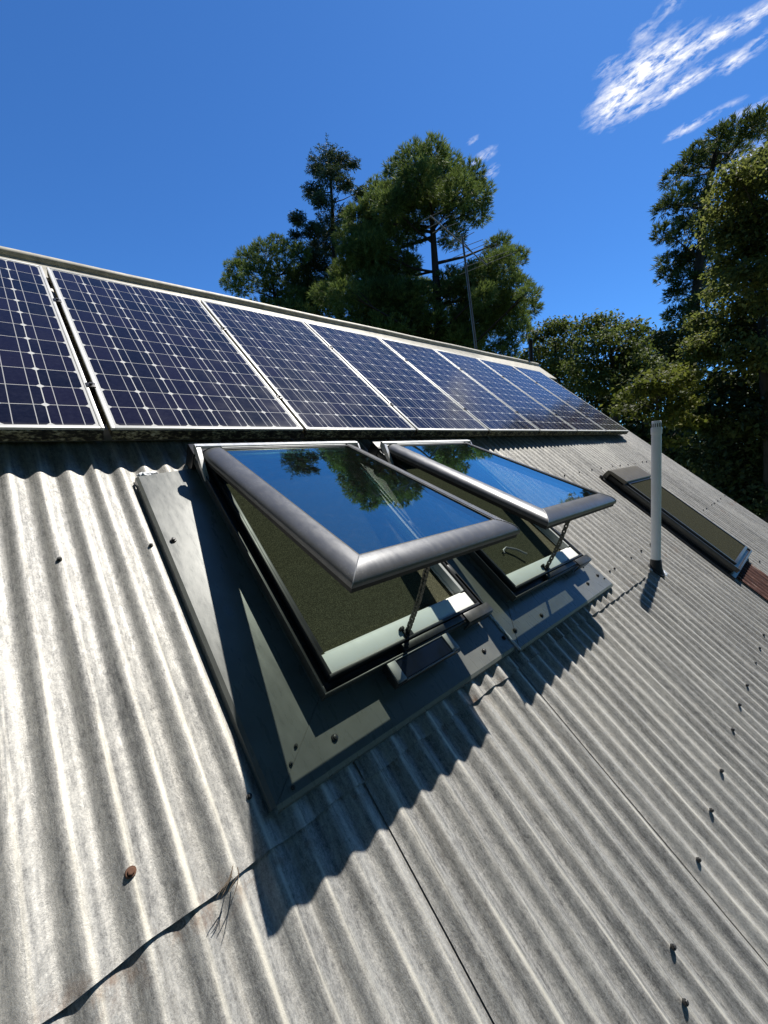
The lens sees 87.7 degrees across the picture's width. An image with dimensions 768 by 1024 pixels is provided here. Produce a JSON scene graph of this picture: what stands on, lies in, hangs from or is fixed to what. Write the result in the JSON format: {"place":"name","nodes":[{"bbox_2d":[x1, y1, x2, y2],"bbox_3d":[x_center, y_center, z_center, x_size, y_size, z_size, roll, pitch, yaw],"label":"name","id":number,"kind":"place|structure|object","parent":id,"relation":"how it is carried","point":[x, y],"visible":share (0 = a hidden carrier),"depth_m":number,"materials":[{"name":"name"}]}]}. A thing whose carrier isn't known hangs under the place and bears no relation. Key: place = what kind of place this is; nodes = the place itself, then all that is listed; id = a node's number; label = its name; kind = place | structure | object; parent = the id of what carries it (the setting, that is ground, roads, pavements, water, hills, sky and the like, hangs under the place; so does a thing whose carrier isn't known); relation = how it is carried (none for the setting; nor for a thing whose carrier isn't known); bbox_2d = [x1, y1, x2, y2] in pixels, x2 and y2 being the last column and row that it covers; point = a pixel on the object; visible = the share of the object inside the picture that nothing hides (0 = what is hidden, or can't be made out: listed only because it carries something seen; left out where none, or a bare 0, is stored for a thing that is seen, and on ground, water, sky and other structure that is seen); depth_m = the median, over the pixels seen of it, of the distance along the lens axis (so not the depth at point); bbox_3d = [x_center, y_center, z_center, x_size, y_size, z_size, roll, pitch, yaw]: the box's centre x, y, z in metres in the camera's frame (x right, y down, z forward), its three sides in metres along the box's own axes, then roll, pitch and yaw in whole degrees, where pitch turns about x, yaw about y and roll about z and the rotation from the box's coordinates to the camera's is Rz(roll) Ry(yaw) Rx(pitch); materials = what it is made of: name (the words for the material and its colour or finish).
{"place":"outdoors","nodes":[
{"label":"outdoors","id":0,"kind":"place"},
{"bbox_2d":[0,0,767,424],"label":"sky","id":1,"kind":"structure","parent":0,"point":[150,139],"materials":[{"name":"blue"}]},
{"bbox_3d":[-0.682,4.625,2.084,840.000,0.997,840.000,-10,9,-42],"label":"ground","id":2,"kind":"structure","parent":0,"visible":0},
{"bbox_2d":[219,231,345,319],"bbox_3d":[-5.825,-7.758,26.298,7.196,19.686,6.825,-10,9,-42],"label":"broadleaf tree","id":3,"kind":"object","parent":2,"relation":"on","point":[292,282],"visible":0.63,"depth_m":24.50,"materials":[{"name":"green plant"}]},
{"bbox_2d":[286,133,368,307],"bbox_3d":[-2.927,-11.152,26.912,4.704,25.837,5.141,-1,8,27],"label":"conifer tree","id":4,"kind":"object","parent":2,"relation":"on","point":[333,161],"visible":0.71,"depth_m":25.48,"materials":[{"name":"green plant"}]},
{"bbox_2d":[0,246,767,1023],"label":"house","id":5,"kind":"structure","parent":2,"relation":"on","point":[566,822],"depth_m":1.00,"materials":[{"name":"metal"}]},
{"bbox_2d":[217,866,239,898],"bbox_3d":[-0.292,0.711,0.763,0.026,0.022,0.058,-3,7,12],"label":"dry twig","id":6,"kind":"object","parent":5,"relation":"on","point":[230,876],"visible":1,"depth_m":0.76,"materials":[{"name":"brown plant"}]},
{"bbox_2d":[0,425,621,443],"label":"mounting rail","id":7,"kind":"object","parent":5,"relation":"attached to","point":[107,436],"visible":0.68,"depth_m":1.80,"materials":[{"name":"metal"}]},
{"bbox_2d":[434,349,576,434],"bbox_3d":[1.299,-1.319,4.341,0.836,0.064,1.584,-10,49,-42],"label":"solar panel","id":8,"kind":"object","parent":7,"relation":"attached to","point":[541,418],"visible":0.95,"depth_m":4.24,"materials":[{"name":"blue glass"}]},
{"bbox_2d":[134,441,520,813],"bbox_3d":[-0.141,0.040,1.415,1.036,0.455,1.284,-10,49,-42],"label":"skylight","id":9,"kind":"object","parent":5,"relation":"attached to","point":[327,593],"visible":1,"depth_m":1.27,"materials":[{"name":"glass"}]},
{"bbox_2d":[421,210,515,349],"bbox_3d":[1.500,-3.215,7.825,2.272,3.778,1.236,-10,9,-42],"label":"tv aerial","id":10,"kind":"object","parent":5,"relation":"attached to","point":[468,288],"visible":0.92,"depth_m":7.38,"materials":[{"name":"grey metal"}]},
{"bbox_2d":[362,440,615,653],"bbox_3d":[0.613,-0.089,2.087,1.033,0.455,1.284,-10,49,-42],"label":"skylight","id":11,"kind":"object","parent":5,"relation":"attached to","point":[538,576],"visible":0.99,"depth_m":1.96,"materials":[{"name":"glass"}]},
{"bbox_2d":[528,339,532,361],"bbox_3d":[2.461,-2.529,6.684,0.087,0.680,0.087,-10,9,-42],"label":"flue stub","id":12,"kind":"object","parent":5,"relation":"on","point":[530,344],"visible":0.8,"depth_m":6.64,"materials":[{"name":"black metal"}]},
{"bbox_2d":[648,420,667,576],"bbox_3d":[1.770,-0.071,2.576,0.145,1.016,0.104,-4,7,6],"label":"vent pipe","id":13,"kind":"object","parent":5,"relation":"on","point":[655,565],"visible":1,"depth_m":2.56,"materials":[{"name":"white plastic"}]},
{"bbox_2d":[599,466,751,579],"bbox_3d":[2.634,0.015,3.601,0.848,0.126,1.250,-10,49,-42],"label":"fixed skylight","id":14,"kind":"object","parent":5,"relation":"on","point":[719,548],"visible":0.99,"depth_m":3.45},
{"bbox_2d":[306,131,545,357],"bbox_3d":[2.635,-9.454,22.809,13.216,22.604,8.978,-4,7,5],"label":"pine tree","id":15,"kind":"object","parent":2,"relation":"on","point":[390,290],"visible":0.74,"depth_m":20.74,"materials":[{"name":"green plant"}]},
{"bbox_2d":[513,315,592,393],"bbox_3d":[7.611,-3.014,17.636,3.960,10.296,3.397,-10,9,-42],"label":"broadleaf tree","id":16,"kind":"object","parent":2,"relation":"on","point":[559,346],"visible":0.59,"depth_m":16.28,"materials":[{"name":"green plant"}]},
{"bbox_2d":[556,308,678,423],"bbox_3d":[8.159,-2.350,14.662,3.168,9.588,4.560,-6,7,-14],"label":"broadleaf tree","id":17,"kind":"object","parent":2,"relation":"on","point":[629,358],"visible":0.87,"depth_m":13.67,"materials":[{"name":"green plant"}]},
{"bbox_2d":[575,385,728,482],"bbox_3d":[10.372,-1.491,15.229,3.674,7.425,5.679,-10,9,-42],"label":"broadleaf tree","id":18,"kind":"object","parent":2,"relation":"on","point":[640,430],"visible":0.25,"depth_m":14.92,"materials":[{"name":"green plant"}]},
{"bbox_2d":[599,359,719,452],"bbox_3d":[6.852,-0.345,10.281,2.891,6.824,2.598,-10,9,-42],"label":"maple tree","id":19,"kind":"object","parent":2,"relation":"on","point":[652,387],"visible":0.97,"depth_m":9.64,"materials":[{"name":"green plant"}]},
{"bbox_2d":[632,320,721,422],"bbox_3d":[11.037,-2.478,15.306,4.084,9.263,3.116,-10,9,-42],"label":"broadleaf tree","id":20,"kind":"object","parent":2,"relation":"on","point":[666,339],"visible":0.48,"depth_m":14.18,"materials":[{"name":"green plant"}]},
{"bbox_2d":[647,101,767,406],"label":"pine tree","id":21,"kind":"object","parent":2,"relation":"on","point":[694,260],"visible":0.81,"depth_m":15.97,"materials":[{"name":"green plant"}]},
{"bbox_2d":[666,363,767,518],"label":"broadleaf tree","id":22,"kind":"object","parent":2,"relation":"on","point":[732,438],"visible":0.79,"depth_m":10.73,"materials":[{"name":"green plant"}]},
{"bbox_2d":[670,140,767,522],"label":"broadleaf tree","id":23,"kind":"object","parent":2,"relation":"on","point":[741,228],"visible":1,"depth_m":9.59,"materials":[{"name":"green plant"}]},
{"bbox_3d":[0.129,-1.345,3.685,6.810,0.060,0.075,-10,49,-42],"label":"mounting rail","id":24,"kind":"object","parent":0,"visible":0},
{"bbox_2d":[0,257,103,440],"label":"solar panel","id":25,"kind":"object","parent":24,"relation":"attached to","point":[46,391],"visible":1,"depth_m":1.56,"materials":[{"name":"blue glass"}]},
{"bbox_2d":[46,267,302,439],"bbox_3d":[-1.141,-0.878,2.134,0.836,0.064,1.584,-10,49,-42],"label":"solar panel","id":26,"kind":"object","parent":24,"relation":"attached to","point":[159,365],"visible":1,"depth_m":1.97,"materials":[{"name":"blue glass"}]},
{"bbox_2d":[201,300,415,437],"bbox_3d":[-0.531,-0.988,2.686,0.836,0.064,1.584,-10,49,-42],"label":"solar panel","id":27,"kind":"object","parent":24,"relation":"attached to","point":[322,388],"visible":1,"depth_m":2.54,"materials":[{"name":"blue glass"}]},
{"bbox_2d":[304,322,488,436],"bbox_3d":[0.079,-1.098,3.238,0.836,0.064,1.584,-10,49,-42],"label":"solar panel","id":28,"kind":"object","parent":24,"relation":"attached to","point":[423,406],"visible":0.98,"depth_m":3.11,"materials":[{"name":"blue glass"}]},
{"bbox_2d":[378,337,539,435],"bbox_3d":[0.688,-1.209,3.789,0.836,0.064,1.584,-10,49,-42],"label":"solar panel","id":29,"kind":"object","parent":24,"relation":"attached to","point":[491,413],"visible":0.92,"depth_m":3.68,"materials":[{"name":"blue glass"}]},
{"bbox_2d":[477,358,605,434],"bbox_3d":[1.910,-1.429,4.894,0.836,0.064,1.584,-10,49,-42],"label":"solar panel","id":30,"kind":"object","parent":24,"relation":"attached to","point":[580,423],"visible":0.92,"depth_m":4.80,"materials":[{"name":"blue glass"}]},
{"bbox_2d":[513,366,627,434],"bbox_3d":[2.520,-1.540,5.445,0.836,0.064,1.584,-10,49,-42],"label":"solar panel","id":31,"kind":"object","parent":24,"relation":"attached to","point":[609,425],"visible":0.94,"depth_m":5.36,"materials":[{"name":"blue glass"}]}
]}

